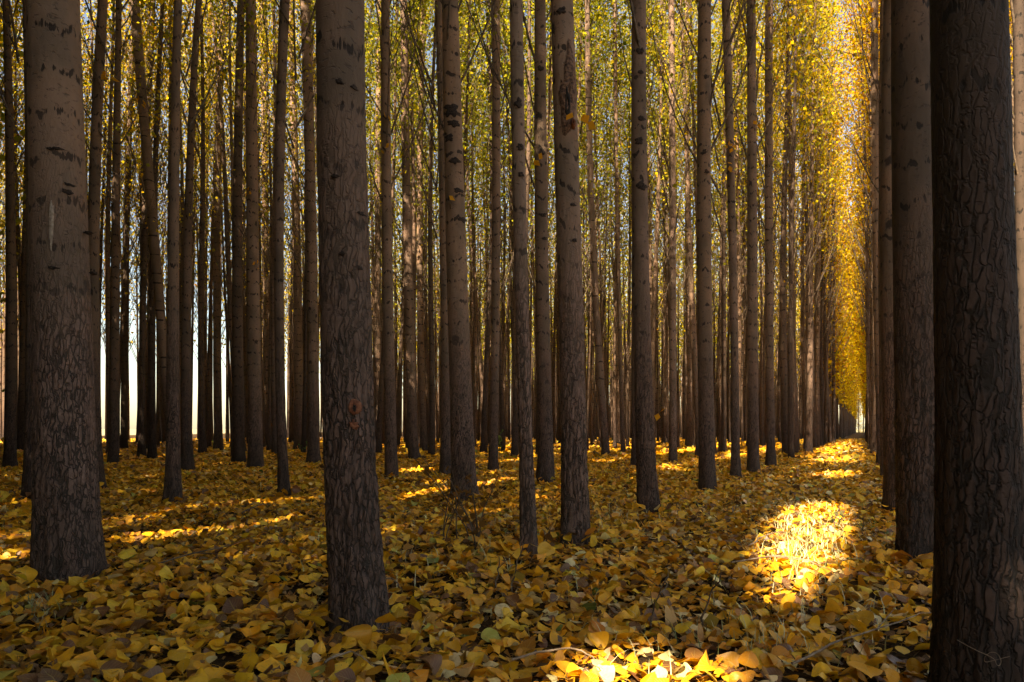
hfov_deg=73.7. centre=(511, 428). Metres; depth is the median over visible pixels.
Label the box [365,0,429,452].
poplar tree
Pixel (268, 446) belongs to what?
poplar tree
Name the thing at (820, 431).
poplar tree
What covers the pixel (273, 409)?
poplar tree
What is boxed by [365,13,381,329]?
poplar tree
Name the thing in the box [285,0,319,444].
poplar tree
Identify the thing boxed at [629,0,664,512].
poplar tree
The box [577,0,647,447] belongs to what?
poplar tree
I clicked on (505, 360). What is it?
poplar tree
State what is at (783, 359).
poplar tree
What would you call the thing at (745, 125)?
poplar tree
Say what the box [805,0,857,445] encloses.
poplar tree
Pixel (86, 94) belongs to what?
poplar tree
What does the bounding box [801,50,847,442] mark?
poplar tree
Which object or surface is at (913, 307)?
poplar tree
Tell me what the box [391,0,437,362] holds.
poplar tree
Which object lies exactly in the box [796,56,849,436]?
poplar tree
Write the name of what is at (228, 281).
poplar tree
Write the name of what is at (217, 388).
poplar tree
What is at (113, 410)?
poplar tree
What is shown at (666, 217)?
poplar tree
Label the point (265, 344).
poplar tree
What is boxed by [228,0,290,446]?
poplar tree
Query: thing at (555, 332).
poplar tree
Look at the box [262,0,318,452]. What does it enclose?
poplar tree
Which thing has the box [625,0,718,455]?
poplar tree
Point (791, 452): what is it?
poplar tree
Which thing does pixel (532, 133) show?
poplar tree
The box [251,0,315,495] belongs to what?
poplar tree
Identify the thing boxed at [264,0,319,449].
poplar tree
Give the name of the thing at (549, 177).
poplar tree
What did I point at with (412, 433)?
poplar tree
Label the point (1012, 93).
poplar tree
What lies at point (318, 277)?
poplar tree
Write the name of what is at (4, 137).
poplar tree
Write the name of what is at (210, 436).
poplar tree
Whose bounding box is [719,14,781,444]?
poplar tree
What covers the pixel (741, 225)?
poplar tree
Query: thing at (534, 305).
poplar tree
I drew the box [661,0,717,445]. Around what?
poplar tree
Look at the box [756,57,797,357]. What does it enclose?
poplar tree
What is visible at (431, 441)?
poplar tree
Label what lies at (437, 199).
poplar tree
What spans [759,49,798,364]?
poplar tree
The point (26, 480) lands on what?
poplar tree
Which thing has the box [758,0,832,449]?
poplar tree
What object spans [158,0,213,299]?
poplar tree
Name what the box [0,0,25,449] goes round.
poplar tree
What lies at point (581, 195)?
poplar tree
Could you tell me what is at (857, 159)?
poplar tree
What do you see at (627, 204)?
poplar tree
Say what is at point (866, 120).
poplar tree
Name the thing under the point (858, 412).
poplar tree
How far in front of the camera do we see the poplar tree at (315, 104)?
18.91 m
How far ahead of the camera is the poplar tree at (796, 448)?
16.95 m
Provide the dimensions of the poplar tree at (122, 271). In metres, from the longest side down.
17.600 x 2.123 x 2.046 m
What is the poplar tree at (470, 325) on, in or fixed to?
on the forest floor
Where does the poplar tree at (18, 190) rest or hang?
on the forest floor
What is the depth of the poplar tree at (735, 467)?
9.00 m
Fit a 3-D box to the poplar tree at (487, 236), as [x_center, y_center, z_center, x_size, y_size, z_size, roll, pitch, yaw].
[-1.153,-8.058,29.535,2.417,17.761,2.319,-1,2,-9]
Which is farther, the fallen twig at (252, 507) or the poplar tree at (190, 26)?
the poplar tree at (190, 26)
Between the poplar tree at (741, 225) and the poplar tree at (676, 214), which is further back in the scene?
the poplar tree at (676, 214)
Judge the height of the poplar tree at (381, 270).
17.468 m
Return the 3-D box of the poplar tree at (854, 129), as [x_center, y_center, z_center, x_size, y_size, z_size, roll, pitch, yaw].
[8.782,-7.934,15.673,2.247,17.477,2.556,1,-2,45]
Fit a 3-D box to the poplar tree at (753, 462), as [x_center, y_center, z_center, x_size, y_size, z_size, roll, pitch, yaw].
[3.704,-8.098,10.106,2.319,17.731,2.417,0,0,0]
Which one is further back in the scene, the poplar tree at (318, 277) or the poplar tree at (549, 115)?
the poplar tree at (318, 277)
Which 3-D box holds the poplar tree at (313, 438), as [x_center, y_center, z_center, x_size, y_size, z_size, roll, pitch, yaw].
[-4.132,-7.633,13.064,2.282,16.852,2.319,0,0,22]
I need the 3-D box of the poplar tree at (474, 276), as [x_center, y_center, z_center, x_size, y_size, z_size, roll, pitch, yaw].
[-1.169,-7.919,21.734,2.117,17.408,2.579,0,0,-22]
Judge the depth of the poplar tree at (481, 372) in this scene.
22.45 m
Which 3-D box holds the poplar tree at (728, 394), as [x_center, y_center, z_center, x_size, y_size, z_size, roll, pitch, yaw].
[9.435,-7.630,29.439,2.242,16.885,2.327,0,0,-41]
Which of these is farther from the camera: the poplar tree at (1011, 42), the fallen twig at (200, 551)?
the poplar tree at (1011, 42)
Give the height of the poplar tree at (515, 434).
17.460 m
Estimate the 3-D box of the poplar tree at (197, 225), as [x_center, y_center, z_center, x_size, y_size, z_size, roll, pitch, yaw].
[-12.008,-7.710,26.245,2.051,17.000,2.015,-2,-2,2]
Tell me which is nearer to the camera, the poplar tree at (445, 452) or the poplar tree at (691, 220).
the poplar tree at (445, 452)
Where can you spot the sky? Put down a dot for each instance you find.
(132, 361)
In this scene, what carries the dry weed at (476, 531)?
on the forest floor
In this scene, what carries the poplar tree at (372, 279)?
on the forest floor
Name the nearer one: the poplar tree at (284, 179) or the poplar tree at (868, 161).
the poplar tree at (868, 161)
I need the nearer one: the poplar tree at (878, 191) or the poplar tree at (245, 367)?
the poplar tree at (878, 191)
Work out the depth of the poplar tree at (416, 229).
29.45 m
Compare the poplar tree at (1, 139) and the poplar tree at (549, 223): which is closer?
the poplar tree at (1, 139)
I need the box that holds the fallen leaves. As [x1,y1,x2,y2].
[0,437,932,681]
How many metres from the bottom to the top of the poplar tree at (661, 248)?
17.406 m
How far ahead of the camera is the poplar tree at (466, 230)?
27.79 m
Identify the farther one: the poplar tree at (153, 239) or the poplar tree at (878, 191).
the poplar tree at (153, 239)
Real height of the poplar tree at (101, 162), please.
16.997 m
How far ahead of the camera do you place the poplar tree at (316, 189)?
23.53 m
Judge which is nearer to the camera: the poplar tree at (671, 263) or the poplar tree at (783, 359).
the poplar tree at (671, 263)
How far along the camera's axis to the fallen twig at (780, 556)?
3.01 m
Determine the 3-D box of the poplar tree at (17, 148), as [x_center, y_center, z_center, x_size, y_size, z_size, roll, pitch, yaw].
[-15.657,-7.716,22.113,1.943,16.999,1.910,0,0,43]
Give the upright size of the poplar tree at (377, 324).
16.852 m
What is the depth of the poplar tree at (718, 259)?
27.67 m
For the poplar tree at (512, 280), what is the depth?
19.89 m
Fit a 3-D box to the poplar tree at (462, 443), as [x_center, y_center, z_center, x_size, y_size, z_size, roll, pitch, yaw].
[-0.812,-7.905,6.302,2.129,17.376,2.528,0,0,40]
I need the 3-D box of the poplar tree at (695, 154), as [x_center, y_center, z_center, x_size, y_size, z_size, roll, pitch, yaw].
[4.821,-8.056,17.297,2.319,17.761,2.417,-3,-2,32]
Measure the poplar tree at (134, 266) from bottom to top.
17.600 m
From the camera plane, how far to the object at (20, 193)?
23.88 m
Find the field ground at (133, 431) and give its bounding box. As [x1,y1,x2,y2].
[102,429,864,435]
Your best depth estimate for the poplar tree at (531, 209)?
18.07 m
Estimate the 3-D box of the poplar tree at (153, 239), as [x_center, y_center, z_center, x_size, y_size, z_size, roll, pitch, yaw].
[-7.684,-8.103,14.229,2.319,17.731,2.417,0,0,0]
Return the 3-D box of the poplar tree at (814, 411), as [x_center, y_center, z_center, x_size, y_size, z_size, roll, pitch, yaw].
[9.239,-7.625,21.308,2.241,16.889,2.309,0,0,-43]
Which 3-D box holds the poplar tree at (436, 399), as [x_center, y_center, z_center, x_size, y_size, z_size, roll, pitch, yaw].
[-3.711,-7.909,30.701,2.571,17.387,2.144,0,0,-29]
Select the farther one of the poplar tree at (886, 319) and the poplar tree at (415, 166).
the poplar tree at (415, 166)
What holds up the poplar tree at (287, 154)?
on the forest floor
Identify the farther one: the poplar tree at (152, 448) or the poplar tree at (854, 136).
the poplar tree at (854, 136)
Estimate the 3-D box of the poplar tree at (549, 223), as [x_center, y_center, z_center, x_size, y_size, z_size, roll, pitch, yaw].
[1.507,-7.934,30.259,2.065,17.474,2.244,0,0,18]
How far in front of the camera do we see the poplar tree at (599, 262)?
20.02 m
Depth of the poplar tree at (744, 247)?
21.86 m
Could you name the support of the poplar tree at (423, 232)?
on the forest floor
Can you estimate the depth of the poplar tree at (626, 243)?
29.59 m
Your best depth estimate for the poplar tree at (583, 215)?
24.95 m
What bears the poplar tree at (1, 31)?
on the forest floor
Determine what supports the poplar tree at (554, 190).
on the forest floor
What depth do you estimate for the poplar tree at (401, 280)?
27.50 m
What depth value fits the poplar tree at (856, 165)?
23.53 m
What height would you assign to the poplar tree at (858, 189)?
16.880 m
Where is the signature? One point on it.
(987, 654)
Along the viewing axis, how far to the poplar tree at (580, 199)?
29.02 m
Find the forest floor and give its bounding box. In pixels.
[0,432,931,681]
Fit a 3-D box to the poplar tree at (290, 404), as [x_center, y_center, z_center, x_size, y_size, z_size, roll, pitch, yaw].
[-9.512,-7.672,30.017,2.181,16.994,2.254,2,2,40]
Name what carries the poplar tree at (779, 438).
on the forest floor
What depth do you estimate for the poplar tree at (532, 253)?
25.03 m
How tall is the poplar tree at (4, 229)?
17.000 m
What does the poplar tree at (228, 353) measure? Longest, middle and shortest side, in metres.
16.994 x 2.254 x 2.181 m
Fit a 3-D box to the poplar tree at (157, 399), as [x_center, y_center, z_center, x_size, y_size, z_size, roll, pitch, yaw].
[-12.435,-8.226,24.329,2.149,18.079,2.168,0,0,-8]
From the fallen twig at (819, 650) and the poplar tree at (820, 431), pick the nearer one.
the fallen twig at (819, 650)
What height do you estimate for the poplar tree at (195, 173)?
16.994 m
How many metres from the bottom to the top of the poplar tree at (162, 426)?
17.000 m
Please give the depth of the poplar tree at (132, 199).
23.37 m
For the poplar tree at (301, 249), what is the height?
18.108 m
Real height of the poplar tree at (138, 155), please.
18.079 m
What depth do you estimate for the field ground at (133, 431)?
180.09 m
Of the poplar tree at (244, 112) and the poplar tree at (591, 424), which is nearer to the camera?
the poplar tree at (244, 112)
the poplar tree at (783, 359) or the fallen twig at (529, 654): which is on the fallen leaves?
the fallen twig at (529, 654)
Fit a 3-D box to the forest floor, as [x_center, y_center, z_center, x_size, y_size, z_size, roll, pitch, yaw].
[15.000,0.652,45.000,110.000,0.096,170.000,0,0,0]
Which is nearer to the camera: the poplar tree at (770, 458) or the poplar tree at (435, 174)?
the poplar tree at (770, 458)
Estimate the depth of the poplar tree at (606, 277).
26.71 m
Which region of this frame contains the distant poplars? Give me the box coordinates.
[0,7,870,441]
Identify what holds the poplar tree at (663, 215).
on the forest floor
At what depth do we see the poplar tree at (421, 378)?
19.49 m
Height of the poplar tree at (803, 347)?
16.870 m
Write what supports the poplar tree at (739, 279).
on the forest floor
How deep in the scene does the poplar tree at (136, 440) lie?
27.63 m
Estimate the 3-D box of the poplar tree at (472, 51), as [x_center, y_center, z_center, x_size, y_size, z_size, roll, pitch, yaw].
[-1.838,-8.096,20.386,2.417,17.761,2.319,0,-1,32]
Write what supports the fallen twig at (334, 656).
on the fallen leaves
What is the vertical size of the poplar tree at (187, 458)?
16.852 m
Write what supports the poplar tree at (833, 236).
on the forest floor
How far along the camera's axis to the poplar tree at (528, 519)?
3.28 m
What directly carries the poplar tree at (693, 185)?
on the forest floor
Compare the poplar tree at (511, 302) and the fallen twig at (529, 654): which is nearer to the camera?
the fallen twig at (529, 654)
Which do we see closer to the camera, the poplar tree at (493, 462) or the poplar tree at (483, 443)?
the poplar tree at (493, 462)
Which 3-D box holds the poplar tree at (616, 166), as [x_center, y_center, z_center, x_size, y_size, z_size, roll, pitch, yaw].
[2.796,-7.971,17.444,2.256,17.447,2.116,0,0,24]
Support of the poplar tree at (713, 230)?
on the forest floor
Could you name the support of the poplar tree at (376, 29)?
on the forest floor
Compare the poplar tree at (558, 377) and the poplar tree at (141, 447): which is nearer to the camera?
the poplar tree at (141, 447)
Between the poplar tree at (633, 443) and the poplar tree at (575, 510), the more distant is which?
the poplar tree at (633, 443)
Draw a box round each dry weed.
[413,454,498,547]
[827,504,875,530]
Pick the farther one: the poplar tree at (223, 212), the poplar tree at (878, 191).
the poplar tree at (223, 212)
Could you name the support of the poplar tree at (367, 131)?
on the forest floor
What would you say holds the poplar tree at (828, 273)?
on the forest floor
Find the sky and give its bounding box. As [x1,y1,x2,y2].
[0,0,1014,428]
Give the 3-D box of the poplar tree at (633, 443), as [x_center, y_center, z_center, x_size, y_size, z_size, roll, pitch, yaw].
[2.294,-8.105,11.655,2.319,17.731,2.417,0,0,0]
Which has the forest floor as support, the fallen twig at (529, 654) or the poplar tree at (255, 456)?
the poplar tree at (255, 456)
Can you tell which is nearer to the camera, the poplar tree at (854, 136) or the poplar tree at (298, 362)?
the poplar tree at (298, 362)
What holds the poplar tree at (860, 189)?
on the forest floor
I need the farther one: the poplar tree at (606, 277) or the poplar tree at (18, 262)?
the poplar tree at (606, 277)
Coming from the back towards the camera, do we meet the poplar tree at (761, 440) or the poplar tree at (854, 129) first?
the poplar tree at (761, 440)
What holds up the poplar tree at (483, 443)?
on the forest floor
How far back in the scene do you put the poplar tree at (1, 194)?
23.53 m
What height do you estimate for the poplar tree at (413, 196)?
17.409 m
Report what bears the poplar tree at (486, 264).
on the forest floor
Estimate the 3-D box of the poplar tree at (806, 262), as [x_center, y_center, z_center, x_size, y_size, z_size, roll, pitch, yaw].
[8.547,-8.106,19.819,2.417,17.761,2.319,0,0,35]
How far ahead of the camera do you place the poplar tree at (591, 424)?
25.79 m
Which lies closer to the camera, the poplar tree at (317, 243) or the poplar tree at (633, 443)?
the poplar tree at (633, 443)
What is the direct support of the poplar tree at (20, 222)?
on the forest floor
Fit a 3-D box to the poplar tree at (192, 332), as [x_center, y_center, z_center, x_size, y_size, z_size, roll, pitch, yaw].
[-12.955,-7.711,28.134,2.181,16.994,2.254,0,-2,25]
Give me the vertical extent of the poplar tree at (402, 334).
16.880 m
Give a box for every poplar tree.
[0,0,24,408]
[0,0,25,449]
[0,0,31,499]
[0,0,88,467]
[0,0,102,234]
[0,1,23,275]
[0,1,25,271]
[0,3,24,314]
[0,5,24,326]
[0,9,25,258]
[0,10,24,444]
[0,47,5,287]
[0,58,19,326]
[0,89,21,345]
[1,24,24,351]
[1,98,24,363]
[22,0,192,488]
[26,0,107,583]
[80,0,107,291]
[80,0,134,314]
[80,1,109,253]
[81,0,134,370]
[82,0,154,452]
[82,0,186,462]
[83,0,123,336]
[83,50,127,324]
[83,62,107,345]
[86,0,203,436]
[89,40,139,333]
[95,0,184,308]
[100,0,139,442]
[100,0,163,448]
[101,0,205,456]
[102,0,155,367]
[102,0,207,458]
[104,55,139,390]
[106,1,192,448]
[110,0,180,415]
[120,29,165,442]
[121,1,219,301]
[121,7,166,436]
[122,62,163,352]
[126,0,241,469]
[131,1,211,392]
[131,55,167,442]
[133,2,195,445]
[147,23,194,443]
[155,0,245,452]
[155,80,197,319]
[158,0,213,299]
[161,0,242,502]
[161,15,213,315]
[166,40,211,412]
[180,0,300,466]
[180,11,223,342]
[182,0,266,450]
[182,0,302,461]
[183,5,233,446]
[184,0,245,447]
[184,0,246,446]
[184,0,265,449]
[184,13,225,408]
[187,0,272,456]
[193,29,245,344]
[208,10,269,314]
[214,0,272,306]
[222,6,262,345]
[223,0,321,462]
[226,51,262,443]
[227,0,302,449]
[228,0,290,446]
[232,0,316,453]
[243,3,288,444]
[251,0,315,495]
[257,0,304,320]
[258,13,299,330]
[260,53,291,323]
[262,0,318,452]
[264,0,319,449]
[271,0,317,249]
[271,10,304,441]
[284,6,319,354]
[284,56,303,442]
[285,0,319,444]
[286,38,319,326]
[288,94,319,323]
[291,119,319,341]
[315,0,390,635]
[316,0,415,274]
[364,0,408,449]
[364,1,398,416]
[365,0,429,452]
[365,0,477,478]
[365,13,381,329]
[365,23,375,277]
[365,29,381,274]
[365,58,400,322]
[366,0,437,313]
[366,4,402,444]
[367,0,438,458]
[369,0,438,451]
[369,0,475,474]
[369,74,401,342]
[370,1,436,445]
[382,0,500,500]
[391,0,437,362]
[391,0,439,450]
[392,29,428,443]
[393,0,485,455]
[393,1,462,440]
[393,25,439,364]
[397,83,437,317]
[400,45,439,442]
[415,72,440,442]
[423,0,476,325]
[423,38,468,253]
[424,0,509,302]
[425,0,488,316]
[427,35,487,297]
[428,65,482,314]
[432,0,552,469]
[458,0,509,445]
[458,2,508,445]
[459,0,524,452]
[459,19,508,443]
[460,0,533,451]
[461,50,489,378]
[462,18,501,444]
[465,0,554,483]
[468,57,510,435]
[470,0,549,418]
[475,2,533,445]
[480,0,555,457]
[484,28,533,415]
[487,0,533,349]
[500,0,552,395]
[500,0,584,299]
[501,0,552,338]
[501,32,550,308]
[505,56,534,346]
[510,0,537,558]
[510,0,592,453]
[523,0,557,316]
[523,19,555,377]
[528,69,554,328]
[531,2,599,325]
[534,29,575,443]
[547,0,631,455]
[547,76,581,442]
[549,1,605,334]
[550,0,617,312]
[550,0,623,448]
[550,9,624,365]
[551,0,595,546]
[551,58,602,260]
[554,0,627,447]
[575,0,623,369]
[575,2,612,444]
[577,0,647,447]
[579,0,696,465]
[579,93,602,304]
[581,0,655,451]
[582,22,627,342]
[597,47,631,425]
[599,0,667,446]
[601,0,696,413]
[602,22,631,443]
[608,0,663,337]
[608,0,693,447]
[609,77,647,362]
[610,0,718,461]
[617,14,680,344]
[622,74,653,289]
[623,1,696,317]
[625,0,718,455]
[626,0,687,446]
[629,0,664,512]
[630,0,809,489]
[646,0,691,392]
[646,0,764,477]
[650,9,692,442]
[652,23,695,356]
[655,0,745,453]
[655,35,696,442]
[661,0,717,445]
[668,8,718,444]
[677,18,719,325]
[679,0,763,450]
[682,12,727,436]
[690,0,773,318]
[692,0,764,451]
[693,0,823,471]
[696,63,743,345]
[711,0,774,416]
[711,0,778,381]
[711,0,781,444]
[711,0,825,465]
[711,22,776,392]
[711,33,742,441]
[711,71,743,364]
[711,81,742,442]
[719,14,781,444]
[734,0,849,457]
[739,1,781,445]
[740,0,836,453]
[756,0,842,452]
[756,21,787,425]
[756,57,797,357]
[757,5,798,442]
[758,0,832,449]
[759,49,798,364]
[760,1,841,448]
[760,3,841,433]
[763,0,863,451]
[764,68,808,442]
[773,0,849,447]
[785,0,853,445]
[787,0,850,446]
[794,82,851,420]
[795,0,852,368]
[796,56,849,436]
[798,0,883,476]
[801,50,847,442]
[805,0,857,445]
[814,0,879,463]
[814,17,857,394]
[820,19,862,443]
[822,0,879,448]
[827,0,879,445]
[831,0,879,323]
[832,0,879,452]
[835,0,879,311]
[836,2,869,289]
[838,3,870,322]
[841,4,879,277]
[842,11,879,307]
[842,40,870,443]
[849,0,879,253]
[849,2,879,251]
[850,61,867,282]
[850,97,867,441]
[853,1,879,254]
[855,386,863,432]
[859,399,864,432]
[880,0,895,510]
[891,0,934,560]
[926,0,1023,681]
[1009,0,1023,444]
[1009,4,1014,189]
[1009,13,1012,68]
[1009,21,1013,138]
[1010,27,1014,186]
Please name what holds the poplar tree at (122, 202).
on the forest floor
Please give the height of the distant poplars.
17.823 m
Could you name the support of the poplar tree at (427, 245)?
on the forest floor
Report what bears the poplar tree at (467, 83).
on the forest floor
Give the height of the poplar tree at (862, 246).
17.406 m
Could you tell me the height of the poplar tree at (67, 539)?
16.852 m
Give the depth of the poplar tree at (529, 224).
29.16 m
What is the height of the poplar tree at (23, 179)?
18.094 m
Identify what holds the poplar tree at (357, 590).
on the forest floor
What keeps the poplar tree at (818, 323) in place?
on the forest floor
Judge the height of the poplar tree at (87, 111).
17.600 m
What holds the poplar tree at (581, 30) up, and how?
on the forest floor
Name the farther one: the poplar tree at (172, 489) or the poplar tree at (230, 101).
the poplar tree at (230, 101)
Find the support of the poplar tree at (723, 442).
on the forest floor
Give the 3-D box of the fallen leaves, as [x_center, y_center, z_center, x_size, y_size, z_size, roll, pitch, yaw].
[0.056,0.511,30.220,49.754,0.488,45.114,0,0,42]
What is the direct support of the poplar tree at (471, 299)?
on the forest floor
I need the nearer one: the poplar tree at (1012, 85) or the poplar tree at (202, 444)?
the poplar tree at (1012, 85)
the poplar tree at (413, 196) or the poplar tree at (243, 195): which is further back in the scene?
the poplar tree at (243, 195)
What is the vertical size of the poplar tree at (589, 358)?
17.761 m
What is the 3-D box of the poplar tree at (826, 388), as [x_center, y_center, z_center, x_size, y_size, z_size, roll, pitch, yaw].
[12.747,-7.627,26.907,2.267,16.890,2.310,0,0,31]
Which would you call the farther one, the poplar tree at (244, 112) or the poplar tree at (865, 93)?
the poplar tree at (244, 112)
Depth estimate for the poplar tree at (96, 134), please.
7.47 m
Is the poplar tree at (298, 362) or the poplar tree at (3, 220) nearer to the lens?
the poplar tree at (298, 362)
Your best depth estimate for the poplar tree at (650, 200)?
20.07 m
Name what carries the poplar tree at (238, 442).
on the forest floor
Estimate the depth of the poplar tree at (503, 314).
23.37 m
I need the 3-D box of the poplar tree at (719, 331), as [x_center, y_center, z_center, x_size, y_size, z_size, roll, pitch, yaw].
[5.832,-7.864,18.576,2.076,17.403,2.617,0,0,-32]
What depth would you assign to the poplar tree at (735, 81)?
21.18 m
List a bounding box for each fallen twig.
[158,536,253,563]
[241,504,268,513]
[324,650,374,666]
[512,647,599,663]
[660,565,670,596]
[731,555,836,573]
[748,532,785,545]
[791,608,931,664]
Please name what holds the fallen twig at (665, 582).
on the fallen leaves
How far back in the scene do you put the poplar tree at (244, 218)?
25.73 m
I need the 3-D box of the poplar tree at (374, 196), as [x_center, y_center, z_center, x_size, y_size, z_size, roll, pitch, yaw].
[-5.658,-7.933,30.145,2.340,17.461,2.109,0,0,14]
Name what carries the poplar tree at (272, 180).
on the forest floor
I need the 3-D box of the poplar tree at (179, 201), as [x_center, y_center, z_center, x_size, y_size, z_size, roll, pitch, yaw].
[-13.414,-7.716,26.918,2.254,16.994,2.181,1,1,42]
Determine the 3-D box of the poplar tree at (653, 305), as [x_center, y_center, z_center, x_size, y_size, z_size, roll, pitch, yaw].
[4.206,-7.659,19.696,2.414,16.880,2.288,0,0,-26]
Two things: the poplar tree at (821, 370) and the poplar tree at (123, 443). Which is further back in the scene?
the poplar tree at (821, 370)
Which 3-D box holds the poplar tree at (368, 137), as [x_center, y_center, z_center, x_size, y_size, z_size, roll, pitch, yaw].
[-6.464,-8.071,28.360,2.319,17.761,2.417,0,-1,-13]
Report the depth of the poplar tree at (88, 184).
30.18 m
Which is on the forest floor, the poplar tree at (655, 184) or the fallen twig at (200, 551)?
the poplar tree at (655, 184)
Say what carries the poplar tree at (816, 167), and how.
on the forest floor
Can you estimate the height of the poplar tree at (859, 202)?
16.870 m
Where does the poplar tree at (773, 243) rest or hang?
on the forest floor
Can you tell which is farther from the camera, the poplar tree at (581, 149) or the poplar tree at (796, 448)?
the poplar tree at (581, 149)
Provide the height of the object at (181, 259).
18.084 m
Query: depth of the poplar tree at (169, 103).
16.30 m
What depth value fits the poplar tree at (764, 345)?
26.91 m
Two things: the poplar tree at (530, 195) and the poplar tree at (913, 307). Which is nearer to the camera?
the poplar tree at (913, 307)
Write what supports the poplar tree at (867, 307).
on the forest floor
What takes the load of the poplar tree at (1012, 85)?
on the forest floor
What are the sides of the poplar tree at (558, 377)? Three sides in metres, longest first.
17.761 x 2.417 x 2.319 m
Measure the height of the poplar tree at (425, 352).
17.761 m
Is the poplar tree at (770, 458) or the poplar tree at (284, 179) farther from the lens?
the poplar tree at (284, 179)
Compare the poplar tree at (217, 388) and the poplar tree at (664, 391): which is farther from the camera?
the poplar tree at (664, 391)
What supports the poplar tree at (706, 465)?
on the forest floor
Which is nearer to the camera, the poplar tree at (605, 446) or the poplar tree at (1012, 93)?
the poplar tree at (1012, 93)
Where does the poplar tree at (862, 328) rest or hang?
on the forest floor
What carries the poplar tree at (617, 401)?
on the forest floor
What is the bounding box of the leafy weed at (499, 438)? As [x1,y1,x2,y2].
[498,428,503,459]
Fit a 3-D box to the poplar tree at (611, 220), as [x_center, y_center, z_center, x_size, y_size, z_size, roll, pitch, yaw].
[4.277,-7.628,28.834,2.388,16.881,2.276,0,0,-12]
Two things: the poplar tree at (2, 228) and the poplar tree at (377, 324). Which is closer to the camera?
the poplar tree at (377, 324)
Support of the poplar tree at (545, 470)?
on the forest floor
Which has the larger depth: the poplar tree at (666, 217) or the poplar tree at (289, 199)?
the poplar tree at (289, 199)
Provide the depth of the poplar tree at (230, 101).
15.79 m
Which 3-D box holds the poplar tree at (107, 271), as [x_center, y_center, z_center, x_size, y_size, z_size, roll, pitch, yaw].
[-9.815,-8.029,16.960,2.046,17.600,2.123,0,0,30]
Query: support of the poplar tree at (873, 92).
on the forest floor
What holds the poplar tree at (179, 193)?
on the forest floor
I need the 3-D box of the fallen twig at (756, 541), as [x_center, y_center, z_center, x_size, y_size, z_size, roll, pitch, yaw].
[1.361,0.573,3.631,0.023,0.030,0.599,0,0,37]
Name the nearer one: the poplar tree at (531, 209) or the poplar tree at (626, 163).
the poplar tree at (531, 209)
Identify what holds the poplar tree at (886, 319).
on the forest floor
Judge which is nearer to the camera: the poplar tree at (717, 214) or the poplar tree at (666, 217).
the poplar tree at (666, 217)
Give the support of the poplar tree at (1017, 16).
on the forest floor
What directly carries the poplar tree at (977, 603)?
on the forest floor
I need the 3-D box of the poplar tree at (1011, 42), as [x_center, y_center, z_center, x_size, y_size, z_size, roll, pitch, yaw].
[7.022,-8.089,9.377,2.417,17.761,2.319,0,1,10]
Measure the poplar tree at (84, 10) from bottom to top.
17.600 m
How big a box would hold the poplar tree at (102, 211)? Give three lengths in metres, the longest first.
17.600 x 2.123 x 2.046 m
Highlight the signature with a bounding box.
[957,640,1009,665]
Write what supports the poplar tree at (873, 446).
on the forest floor
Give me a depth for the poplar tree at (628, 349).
23.55 m
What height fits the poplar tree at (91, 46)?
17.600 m
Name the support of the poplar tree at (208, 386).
on the forest floor
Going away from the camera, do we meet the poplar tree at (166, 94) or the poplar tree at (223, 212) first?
the poplar tree at (166, 94)
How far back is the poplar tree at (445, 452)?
9.71 m
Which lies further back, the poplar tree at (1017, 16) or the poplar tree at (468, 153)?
the poplar tree at (468, 153)
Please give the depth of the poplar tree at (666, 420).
29.95 m
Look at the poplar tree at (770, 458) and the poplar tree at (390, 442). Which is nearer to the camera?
the poplar tree at (390, 442)
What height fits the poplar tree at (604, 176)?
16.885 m
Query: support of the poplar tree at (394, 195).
on the forest floor
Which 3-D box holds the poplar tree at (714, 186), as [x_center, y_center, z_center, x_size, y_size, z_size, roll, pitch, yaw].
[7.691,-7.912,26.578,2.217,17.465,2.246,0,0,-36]
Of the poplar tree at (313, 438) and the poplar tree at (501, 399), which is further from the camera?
the poplar tree at (501, 399)
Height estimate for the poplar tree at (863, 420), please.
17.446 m
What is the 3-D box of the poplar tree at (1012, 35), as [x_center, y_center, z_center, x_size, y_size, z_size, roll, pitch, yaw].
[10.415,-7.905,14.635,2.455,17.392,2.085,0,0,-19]

